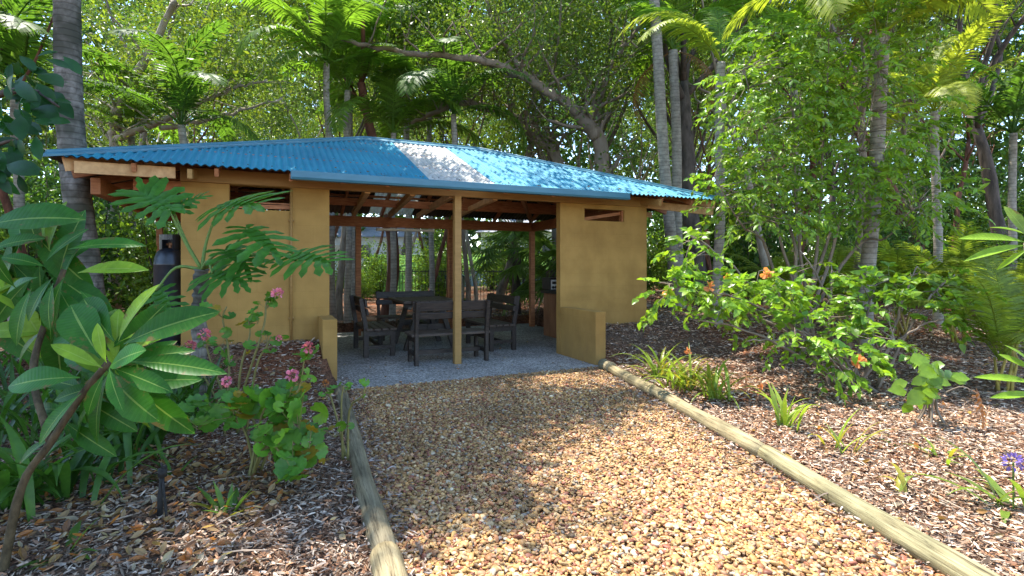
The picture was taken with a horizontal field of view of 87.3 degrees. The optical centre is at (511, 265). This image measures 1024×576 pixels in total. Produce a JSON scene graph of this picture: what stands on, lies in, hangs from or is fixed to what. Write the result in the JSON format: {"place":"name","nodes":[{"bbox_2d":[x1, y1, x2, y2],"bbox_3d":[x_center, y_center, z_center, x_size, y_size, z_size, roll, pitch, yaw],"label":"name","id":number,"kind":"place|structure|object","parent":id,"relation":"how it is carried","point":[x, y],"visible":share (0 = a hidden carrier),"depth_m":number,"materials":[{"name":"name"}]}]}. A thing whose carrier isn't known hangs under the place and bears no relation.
{"place":"outdoors","nodes":[
{"label":"outdoors","id":0,"kind":"place"},
{"bbox_2d":[336,323,597,388],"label":"slab floor","id":1,"kind":"structure","parent":0,"point":[534,351],"depth_m":7.63,"materials":[{"name":"grey concrete"}]},
{"bbox_2d":[349,295,396,357],"bbox_3d":[-2.200,0.915,8.412,0.546,0.870,1.130,0,0,-24],"label":"slatted bench","id":2,"kind":"object","parent":1,"relation":"on","point":[381,329],"visible":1,"depth_m":8.03,"materials":[{"name":"grey wood"}]},
{"bbox_2d":[375,290,438,340],"bbox_3d":[-1.960,0.915,10.072,1.130,0.870,0.546,0,0,-24],"label":"slatted bench","id":3,"kind":"object","parent":1,"relation":"on","point":[379,296],"visible":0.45,"depth_m":10.05,"materials":[{"name":"grey wood"}]},
{"bbox_2d":[388,296,461,350],"bbox_3d":[-1.493,0.958,9.039,0.948,0.806,1.200,0,0,-24],"label":"picnic table","id":4,"kind":"object","parent":1,"relation":"on","point":[427,324],"visible":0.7,"depth_m":8.78,"materials":[{"name":"grey wood"}]},
{"bbox_2d":[404,300,490,366],"bbox_3d":[-0.895,0.915,7.572,1.130,0.870,0.546,0,0,-24],"label":"slatted bench","id":5,"kind":"object","parent":1,"relation":"on","point":[417,333],"visible":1,"depth_m":7.49,"materials":[{"name":"grey wood"}]},
{"bbox_2d":[464,293,519,351],"bbox_3d":[-0.344,0.915,8.983,0.546,0.870,1.130,0,0,-26],"label":"slatted bench","id":6,"kind":"object","parent":1,"relation":"on","point":[495,325],"visible":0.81,"depth_m":8.61,"materials":[{"name":"grey wood"}]},
{"bbox_2d":[540,277,555,337],"bbox_3d":[1.001,0.790,10.283,0.710,1.120,0.630,0,0,-24],"label":"barbecue cabinet","id":7,"kind":"object","parent":1,"relation":"on","point":[548,290],"visible":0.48,"depth_m":10.18,"materials":[{"name":"brown wood"}]},
{"bbox_2d":[0,273,1023,575],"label":"ground","id":8,"kind":"structure","parent":0,"point":[522,319],"depth_m":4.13,"materials":[{"name":"brown wood"}]},
{"bbox_2d":[0,50,81,194],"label":"rubber tree","id":9,"kind":"object","parent":8,"relation":"on","point":[39,100],"visible":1,"depth_m":3.03,"materials":[{"name":"green plant"}]},
{"bbox_2d":[0,368,108,446],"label":"lily clump","id":10,"kind":"object","parent":8,"relation":"on","point":[9,397],"visible":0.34,"depth_m":3.64,"materials":[{"name":"green plant"}]},
{"bbox_2d":[0,0,120,289],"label":"slender tree","id":11,"kind":"object","parent":8,"relation":"on","point":[6,202],"visible":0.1,"depth_m":8.23,"materials":[{"name":"green plant"}]},
{"bbox_2d":[0,107,148,314],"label":"leafy shrub","id":12,"kind":"object","parent":8,"relation":"on","point":[49,178],"visible":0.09,"depth_m":9.46,"materials":[{"name":"green plant"}]},
{"bbox_2d":[0,0,153,320],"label":"palm tree","id":13,"kind":"object","parent":8,"relation":"on","point":[23,41],"visible":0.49,"depth_m":8.37,"materials":[{"name":"green plant"}]},
{"bbox_2d":[52,0,105,295],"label":"palm tree","id":14,"kind":"object","parent":8,"relation":"on","point":[67,42],"visible":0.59,"depth_m":6.18,"materials":[{"name":"grey plant"}]},
{"bbox_2d":[0,53,160,174],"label":"slender tree","id":15,"kind":"object","parent":8,"relation":"on","point":[90,135],"visible":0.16,"depth_m":28.68,"materials":[{"name":"green plant"}]},
{"bbox_2d":[0,128,169,308],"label":"leafy shrub","id":16,"kind":"object","parent":8,"relation":"on","point":[112,258],"visible":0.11,"depth_m":9.91,"materials":[{"name":"green plant"}]},
{"bbox_2d":[0,416,195,524],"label":"lily clump","id":17,"kind":"object","parent":8,"relation":"on","point":[64,473],"visible":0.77,"depth_m":2.72,"materials":[{"name":"green plant"}]},
{"bbox_2d":[0,201,226,575],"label":"frangipani","id":18,"kind":"object","parent":8,"relation":"on","point":[79,323],"visible":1,"depth_m":2.30,"materials":[{"name":"green plant"}]},
{"bbox_2d":[29,43,211,305],"bbox_3d":[-8.345,-1.827,11.437,3.130,6.176,3.923,0,0,-20],"label":"palm tree","id":19,"kind":"object","parent":8,"relation":"on","point":[169,134],"visible":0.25,"depth_m":11.20,"materials":[{"name":"green plant"}]},
{"bbox_2d":[29,368,235,486],"bbox_3d":[-2.444,0.888,3.409,1.056,0.639,1.112,0,0,22],"label":"lily clump","id":20,"kind":"object","parent":8,"relation":"on","point":[156,436],"visible":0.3,"depth_m":3.19,"materials":[{"name":"green plant"}]},
{"bbox_2d":[95,203,180,320],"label":"leafy shrub","id":21,"kind":"object","parent":8,"relation":"on","point":[147,264],"visible":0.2,"depth_m":9.20,"materials":[{"name":"green plant"}]},
{"bbox_2d":[0,0,317,221],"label":"paperbark tree","id":22,"kind":"object","parent":8,"relation":"on","point":[264,133],"visible":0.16,"depth_m":24.68,"materials":[{"name":"green plant"}]},
{"bbox_2d":[153,234,180,345],"bbox_3d":[-3.995,0.289,6.300,0.373,1.299,0.334,0,0,0],"label":"gas cylinder","id":23,"kind":"object","parent":8,"relation":"on","point":[167,258],"visible":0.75,"depth_m":6.19,"materials":[{"name":"paint"}]},
{"bbox_2d":[84,19,259,222],"bbox_3d":[-6.149,-1.623,9.844,2.991,5.896,3.477,0,0,0],"label":"palm tree","id":24,"kind":"object","parent":8,"relation":"on","point":[180,79],"visible":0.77,"depth_m":9.64,"materials":[{"name":"green plant"}]},
{"bbox_2d":[0,0,372,309],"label":"pale limbed tree","id":25,"kind":"object","parent":8,"relation":"on","point":[117,133],"visible":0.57,"depth_m":10.85,"materials":[{"name":"green plant"}]},
{"bbox_2d":[82,0,306,143],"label":"slender tree","id":26,"kind":"object","parent":8,"relation":"on","point":[187,21],"visible":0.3,"depth_m":14.50,"materials":[{"name":"green plant"}]},
{"bbox_2d":[82,0,308,292],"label":"gum tree","id":27,"kind":"object","parent":8,"relation":"on","point":[144,134],"visible":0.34,"depth_m":18.24,"materials":[{"name":"green plant"}]},
{"bbox_2d":[81,0,315,142],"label":"paperbark tree","id":28,"kind":"object","parent":8,"relation":"on","point":[109,25],"visible":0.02,"depth_m":26.73,"materials":[{"name":"green plant"}]},
{"bbox_2d":[189,481,253,515],"bbox_3d":[-1.419,1.198,2.712,0.375,0.168,0.272,0,0,33],"label":"bromeliad","id":29,"kind":"object","parent":8,"relation":"on","point":[232,497],"visible":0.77,"depth_m":2.74,"materials":[{"name":"green plant"}]},
{"bbox_2d":[107,175,355,410],"bbox_3d":[-2.214,0.262,4.319,2.086,2.104,0.864,0,0,23],"label":"philodendron","id":30,"kind":"object","parent":8,"relation":"on","point":[203,286],"visible":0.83,"depth_m":4.29,"materials":[{"name":"green plant"}]},
{"bbox_2d":[185,287,288,435],"bbox_3d":[-1.989,0.708,3.919,0.818,1.108,0.385,0,0,14],"label":"geranium","id":31,"kind":"object","parent":8,"relation":"on","point":[247,323],"visible":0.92,"depth_m":3.83,"materials":[{"name":"green plant"}]},
{"bbox_2d":[150,50,324,143],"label":"slender tree","id":32,"kind":"object","parent":8,"relation":"on","point":[252,122],"visible":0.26,"depth_m":22.98,"materials":[{"name":"green plant"}]},
{"bbox_2d":[177,341,328,482],"bbox_3d":[-1.522,0.870,3.155,1.014,0.854,0.496,0,0,13],"label":"geranium","id":33,"kind":"object","parent":8,"relation":"on","point":[280,438],"visible":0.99,"depth_m":3.11,"materials":[{"name":"green plant"}]},
{"bbox_2d":[203,0,435,318],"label":"palm tree","id":34,"kind":"object","parent":8,"relation":"on","point":[325,36],"visible":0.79,"depth_m":11.30,"materials":[{"name":"green plant"}]},
{"bbox_2d":[207,0,439,320],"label":"gum tree","id":35,"kind":"object","parent":8,"relation":"on","point":[339,285],"visible":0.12,"depth_m":13.54,"materials":[{"name":"green plant"}]},
{"bbox_2d":[231,0,422,238],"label":"slender tree","id":36,"kind":"object","parent":8,"relation":"on","point":[292,47],"visible":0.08,"depth_m":16.29,"materials":[{"name":"green plant"}]},
{"bbox_2d":[273,12,411,322],"bbox_3d":[-3.980,-2.129,12.244,3.196,7.463,4.059,0,0,0],"label":"palm tree","id":37,"kind":"object","parent":8,"relation":"on","point":[347,69],"visible":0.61,"depth_m":12.44,"materials":[{"name":"green plant"}]},
{"bbox_2d":[318,378,369,462],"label":"geranium","id":38,"kind":"object","parent":8,"relation":"on","point":[341,424],"visible":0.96,"depth_m":3.50,"materials":[{"name":"green plant"}]},
{"bbox_2d":[282,0,414,319],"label":"palm tree","id":39,"kind":"object","parent":8,"relation":"on","point":[380,2],"visible":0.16,"depth_m":13.33,"materials":[{"name":"green plant"}]},
{"bbox_2d":[335,385,396,552],"bbox_3d":[-1.196,1.310,4.031,0.137,0.130,3.489,0,0,-21],"label":"edging log","id":40,"kind":"object","parent":8,"relation":"on","point":[375,520],"visible":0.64,"depth_m":3.01,"materials":[{"name":"brown wood"}]},
{"bbox_2d":[33,136,720,380],"bbox_3d":[-1.417,-0.334,9.018,8.992,3.568,5.285,0,0,-24],"label":"picnic shelter","id":41,"kind":"object","parent":8,"relation":"on","point":[601,250],"visible":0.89,"depth_m":7.43,"materials":[{"name":"blue metal"}]},
{"bbox_2d":[335,226,428,276],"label":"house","id":42,"kind":"structure","parent":8,"relation":"on","point":[369,232],"depth_m":44.00,"materials":[{"name":"grey glass"}]},
{"bbox_2d":[361,235,405,297],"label":"leafy shrub","id":43,"kind":"object","parent":8,"relation":"on","point":[379,275],"visible":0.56,"depth_m":22.82,"materials":[{"name":"green plant"}]},
{"bbox_2d":[369,541,407,575],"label":"edging log","id":44,"kind":"object","parent":8,"relation":"on","point":[386,558],"visible":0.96,"depth_m":2.25,"materials":[{"name":"brown wood"}]},
{"bbox_2d":[258,0,533,314],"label":"slender tree","id":45,"kind":"object","parent":8,"relation":"on","point":[370,132],"visible":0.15,"depth_m":13.24,"materials":[{"name":"brown plant"}]},
{"bbox_2d":[315,37,487,320],"bbox_3d":[-2.944,-1.989,12.765,3.837,7.186,4.000,0,0,26],"label":"palm tree","id":46,"kind":"object","parent":8,"relation":"on","point":[394,113],"visible":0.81,"depth_m":12.78,"materials":[{"name":"green plant"}]},
{"bbox_2d":[304,31,500,264],"bbox_3d":[-3.710,-3.502,20.089,5.953,10.210,7.736,0,0,16],"label":"slender tree","id":47,"kind":"object","parent":8,"relation":"on","point":[425,135],"visible":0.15,"depth_m":20.33,"materials":[{"name":"green plant"}]},
{"bbox_2d":[371,0,464,309],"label":"palm tree","id":48,"kind":"object","parent":8,"relation":"on","point":[408,276],"visible":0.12,"depth_m":16.43,"materials":[{"name":"green plant"}]},
{"bbox_2d":[265,0,573,299],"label":"paperbark tree","id":49,"kind":"object","parent":8,"relation":"on","point":[475,286],"visible":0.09,"depth_m":17.38,"materials":[{"name":"green plant"}]},
{"bbox_2d":[378,0,484,295],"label":"palm tree","id":50,"kind":"object","parent":8,"relation":"on","point":[431,261],"visible":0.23,"depth_m":15.91,"materials":[{"name":"green plant"}]},
{"bbox_2d":[399,229,479,299],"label":"leafy shrub","id":51,"kind":"object","parent":8,"relation":"on","point":[442,288],"visible":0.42,"depth_m":18.38,"materials":[{"name":"green plant"}]},
{"bbox_2d":[308,1,575,290],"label":"slender tree","id":52,"kind":"object","parent":8,"relation":"on","point":[440,253],"visible":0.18,"depth_m":16.96,"materials":[{"name":"green plant"}]},
{"bbox_2d":[370,34,531,318],"bbox_3d":[-1.512,-1.831,12.729,3.532,6.764,4.345,0,0,-28],"label":"palm tree","id":53,"kind":"object","parent":8,"relation":"on","point":[450,82],"visible":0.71,"depth_m":12.16,"materials":[{"name":"green plant"}]},
{"bbox_2d":[366,0,566,300],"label":"gum tree","id":54,"kind":"object","parent":8,"relation":"on","point":[466,271],"visible":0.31,"depth_m":14.90,"materials":[{"name":"green plant"}]},
{"bbox_2d":[351,0,631,270],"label":"gnarled tree","id":55,"kind":"object","parent":8,"relation":"on","point":[549,147],"visible":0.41,"depth_m":13.76,"materials":[{"name":"green plant"}]},
{"bbox_2d":[341,0,655,177],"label":"gnarled tree","id":56,"kind":"object","parent":8,"relation":"on","point":[594,128],"visible":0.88,"depth_m":12.34,"materials":[{"name":"green plant"}]},
{"bbox_2d":[466,219,553,314],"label":"fan palm","id":57,"kind":"object","parent":8,"relation":"on","point":[516,255],"visible":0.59,"depth_m":14.21,"materials":[{"name":"green plant"}]},
{"bbox_2d":[0,0,1023,274],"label":"woodland","id":58,"kind":"object","parent":8,"relation":"on","point":[996,144],"visible":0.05,"depth_m":44.07,"materials":[{"name":"green plant"}]},
{"bbox_2d":[0,291,1023,575],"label":"fallen leaves","id":59,"kind":"object","parent":8,"relation":"on","point":[186,555],"depth_m":2.70,"materials":[{"name":"brown plant"}]},
{"bbox_2d":[489,232,555,314],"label":"fan palm","id":60,"kind":"object","parent":8,"relation":"on","point":[522,291],"visible":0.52,"depth_m":12.78,"materials":[{"name":"green plant"}]},
{"bbox_2d":[419,0,639,280],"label":"forest tree","id":61,"kind":"object","parent":8,"relation":"on","point":[553,107],"visible":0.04,"depth_m":20.68,"materials":[{"name":"green plant"}]},
{"bbox_2d":[466,0,640,167],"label":"gum tree","id":62,"kind":"object","parent":8,"relation":"on","point":[577,161],"visible":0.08,"depth_m":21.50,"materials":[{"name":"green plant"}]},
{"bbox_2d":[492,0,742,310],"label":"gum tree","id":63,"kind":"object","parent":8,"relation":"on","point":[578,6],"visible":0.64,"depth_m":12.91,"materials":[{"name":"green plant"}]},
{"bbox_2d":[441,0,795,305],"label":"paperbark tree","id":64,"kind":"object","parent":8,"relation":"on","point":[762,255],"visible":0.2,"depth_m":13.44,"materials":[{"name":"green plant"}]},
{"bbox_2d":[458,0,786,173],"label":"forest tree","id":65,"kind":"object","parent":8,"relation":"on","point":[614,131],"visible":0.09,"depth_m":16.40,"materials":[{"name":"green plant"}]},
{"bbox_2d":[649,0,682,310],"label":"palm tree","id":66,"kind":"object","parent":8,"relation":"on","point":[662,130],"visible":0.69,"depth_m":11.02,"materials":[{"name":"grey plant"}]},
{"bbox_2d":[501,0,835,241],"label":"forest tree","id":67,"kind":"object","parent":8,"relation":"on","point":[669,124],"visible":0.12,"depth_m":17.72,"materials":[{"name":"green plant"}]},
{"bbox_2d":[611,16,725,179],"bbox_3d":[8.283,-6.725,27.804,6.715,15.983,9.544,0,0,13],"label":"gum tree","id":68,"kind":"object","parent":8,"relation":"on","point":[653,125],"visible":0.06,"depth_m":27.49,"materials":[{"name":"green plant"}]},
{"bbox_2d":[611,102,744,180],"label":"slender tree","id":69,"kind":"object","parent":8,"relation":"on","point":[644,141],"visible":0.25,"depth_m":39.15,"materials":[{"name":"green plant"}]},
{"bbox_2d":[616,0,751,306],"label":"forest tree","id":70,"kind":"object","parent":8,"relation":"on","point":[686,90],"visible":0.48,"depth_m":12.56,"materials":[{"name":"grey plant"}]},
{"bbox_2d":[608,365,764,457],"bbox_3d":[1.513,1.306,5.229,0.144,0.142,3.057,0,0,-9],"label":"edging log","id":71,"kind":"object","parent":8,"relation":"on","point":[751,445],"visible":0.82,"depth_m":4.62,"materials":[{"name":"brown wood"}]},
{"bbox_2d":[639,346,739,392],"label":"lily clump","id":72,"kind":"object","parent":8,"relation":"on","point":[689,382],"visible":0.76,"depth_m":5.62,"materials":[{"name":"green plant"}]},
{"bbox_2d":[611,0,781,307],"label":"palm tree","id":73,"kind":"object","parent":8,"relation":"on","point":[647,74],"visible":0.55,"depth_m":11.76,"materials":[{"name":"green plant"}]},
{"bbox_2d":[615,6,814,325],"bbox_3d":[3.421,-1.788,9.071,3.398,6.041,2.288,0,0,0],"label":"palm tree","id":74,"kind":"object","parent":8,"relation":"on","point":[687,23],"visible":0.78,"depth_m":8.95,"materials":[{"name":"green plant"}]},
{"bbox_2d":[566,0,865,281],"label":"slender tree","id":75,"kind":"object","parent":8,"relation":"on","point":[707,241],"visible":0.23,"depth_m":14.03,"materials":[{"name":"green plant"}]},
{"bbox_2d":[665,359,766,410],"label":"lily clump","id":76,"kind":"object","parent":8,"relation":"on","point":[711,386],"visible":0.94,"depth_m":5.20,"materials":[{"name":"green plant"}]},
{"bbox_2d":[645,142,788,300],"bbox_3d":[5.431,-1.083,15.215,4.566,4.966,4.538,0,0,-22],"label":"leafy shrub","id":77,"kind":"object","parent":8,"relation":"on","point":[654,241],"visible":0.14,"depth_m":14.83,"materials":[{"name":"green plant"}]},
{"bbox_2d":[696,166,819,302],"bbox_3d":[6.226,-0.610,14.314,3.666,4.153,4.052,0,0,39],"label":"leafy shrub","id":78,"kind":"object","parent":8,"relation":"on","point":[745,244],"visible":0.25,"depth_m":14.08,"materials":[{"name":"green plant"}]},
{"bbox_2d":[724,238,831,318],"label":"cane palm","id":79,"kind":"object","parent":8,"relation":"on","point":[782,262],"visible":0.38,"depth_m":9.53,"materials":[{"name":"green plant"}]},
{"bbox_2d":[750,381,819,432],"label":"lily clump","id":80,"kind":"object","parent":8,"relation":"on","point":[784,417],"visible":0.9,"depth_m":4.32,"materials":[{"name":"green plant"}]},
{"bbox_2d":[724,0,900,297],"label":"palm tree","id":81,"kind":"object","parent":8,"relation":"on","point":[825,46],"visible":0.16,"depth_m":12.85,"materials":[{"name":"green plant"}]},
{"bbox_2d":[632,226,1006,406],"bbox_3d":[3.076,0.458,5.470,3.740,1.724,1.895,0,0,0],"label":"hibiscus shrub","id":82,"kind":"object","parent":8,"relation":"on","point":[858,326],"visible":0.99,"depth_m":5.40,"materials":[{"name":"green plant"}]},
{"bbox_2d":[773,232,885,327],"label":"cane palm","id":83,"kind":"object","parent":8,"relation":"on","point":[838,259],"visible":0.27,"depth_m":8.87,"materials":[{"name":"green plant"}]},
{"bbox_2d":[680,0,995,362],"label":"lilly pilly tree","id":84,"kind":"object","parent":8,"relation":"on","point":[834,101],"visible":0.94,"depth_m":6.89,"materials":[{"name":"green plant"}]},
{"bbox_2d":[697,0,1023,244],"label":"forest tree","id":85,"kind":"object","parent":8,"relation":"on","point":[831,197],"visible":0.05,"depth_m":18.43,"materials":[{"name":"green plant"}]},
{"bbox_2d":[721,0,1019,346],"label":"palm tree","id":86,"kind":"object","parent":8,"relation":"on","point":[869,252],"visible":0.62,"depth_m":7.29,"materials":[{"name":"green plant"}]},
{"bbox_2d":[823,1,934,314],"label":"gum tree","id":87,"kind":"object","parent":8,"relation":"on","point":[863,111],"visible":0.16,"depth_m":9.72,"materials":[{"name":"grey plant"}]},
{"bbox_2d":[758,445,1000,575],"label":"edging log","id":88,"kind":"object","parent":8,"relation":"on","point":[941,557],"visible":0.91,"depth_m":2.64,"materials":[{"name":"brown wood"}]},
{"bbox_2d":[844,200,958,303],"bbox_3d":[9.877,-0.210,13.470,3.006,3.081,2.720,0,0,-35],"label":"leafy shrub","id":89,"kind":"object","parent":8,"relation":"on","point":[907,235],"visible":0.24,"depth_m":13.30,"materials":[{"name":"green plant"}]},
{"bbox_2d":[830,226,994,339],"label":"cane palm","id":90,"kind":"object","parent":8,"relation":"on","point":[902,267],"visible":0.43,"depth_m":8.40,"materials":[{"name":"green plant"}]},
{"bbox_2d":[804,0,1023,276],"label":"slender tree","id":91,"kind":"object","parent":8,"relation":"on","point":[967,155],"visible":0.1,"depth_m":15.24,"materials":[{"name":"green plant"}]},
{"bbox_2d":[817,0,1023,258],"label":"forest tree","id":92,"kind":"object","parent":8,"relation":"on","point":[992,199],"visible":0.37,"depth_m":12.61,"materials":[{"name":"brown plant"}]},
{"bbox_2d":[845,133,1023,276],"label":"leafy shrub","id":93,"kind":"object","parent":8,"relation":"on","point":[945,187],"visible":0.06,"depth_m":16.16,"materials":[{"name":"green plant"}]},
{"bbox_2d":[887,353,986,429],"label":"young shrub","id":94,"kind":"object","parent":8,"relation":"on","point":[923,395],"visible":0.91,"depth_m":4.18,"materials":[{"name":"green plant"}]},
{"bbox_2d":[851,4,1023,324],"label":"palm tree","id":95,"kind":"object","parent":8,"relation":"on","point":[972,34],"visible":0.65,"depth_m":9.57,"materials":[{"name":"green plant"}]},
{"bbox_2d":[866,1,1018,204],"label":"gum tree","id":96,"kind":"object","parent":8,"relation":"on","point":[931,23],"visible":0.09,"depth_m":16.45,"materials":[{"name":"green plant"}]},
{"bbox_2d":[893,248,1023,390],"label":"cane palm","id":97,"kind":"object","parent":8,"relation":"on","point":[999,323],"visible":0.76,"depth_m":5.57,"materials":[{"name":"green plant"}]},
{"bbox_2d":[894,221,1023,345],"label":"cane palm","id":98,"kind":"object","parent":8,"relation":"on","point":[927,254],"visible":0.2,"depth_m":8.28,"materials":[{"name":"green plant"}]},
{"bbox_2d":[898,57,1023,274],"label":"palm tree","id":99,"kind":"object","parent":8,"relation":"on","point":[1008,105],"visible":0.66,"depth_m":10.98,"materials":[{"name":"green plant"}]},
{"bbox_2d":[903,438,1023,527],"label":"agapanthus","id":100,"kind":"object","parent":8,"relation":"on","point":[1001,493],"visible":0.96,"depth_m":2.88,"materials":[{"name":"green plant"}]},
{"bbox_2d":[905,139,1023,252],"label":"leafy shrub","id":101,"kind":"object","parent":8,"relation":"on","point":[1002,170],"visible":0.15,"depth_m":15.74,"materials":[{"name":"green plant"}]},
{"bbox_2d":[917,251,1023,361],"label":"cane palm","id":102,"kind":"object","parent":8,"relation":"on","point":[1020,276],"visible":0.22,"depth_m":7.34,"materials":[{"name":"green plant"}]},
{"bbox_2d":[959,206,1023,269],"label":"frangipani","id":103,"kind":"object","parent":8,"relation":"on","point":[1016,218],"visible":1,"depth_m":3.02,"materials":[{"name":"green plant"}]},
{"bbox_2d":[975,345,1023,398],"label":"frangipani","id":104,"kind":"object","parent":8,"relation":"on","point":[1009,394],"visible":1,"depth_m":2.72,"materials":[{"name":"green plant"}]},
{"bbox_2d":[0,0,1023,254],"label":"sky","id":105,"kind":"structure","parent":0,"point":[570,158],"materials":[{"name":"white"}]},
{"bbox_2d":[345,366,1005,575],"bbox_3d":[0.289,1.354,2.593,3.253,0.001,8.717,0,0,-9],"label":"gravel path","id":106,"kind":"structure","parent":0,"point":[626,544],"depth_m":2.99,"materials":[{"name":"beige gravel"}]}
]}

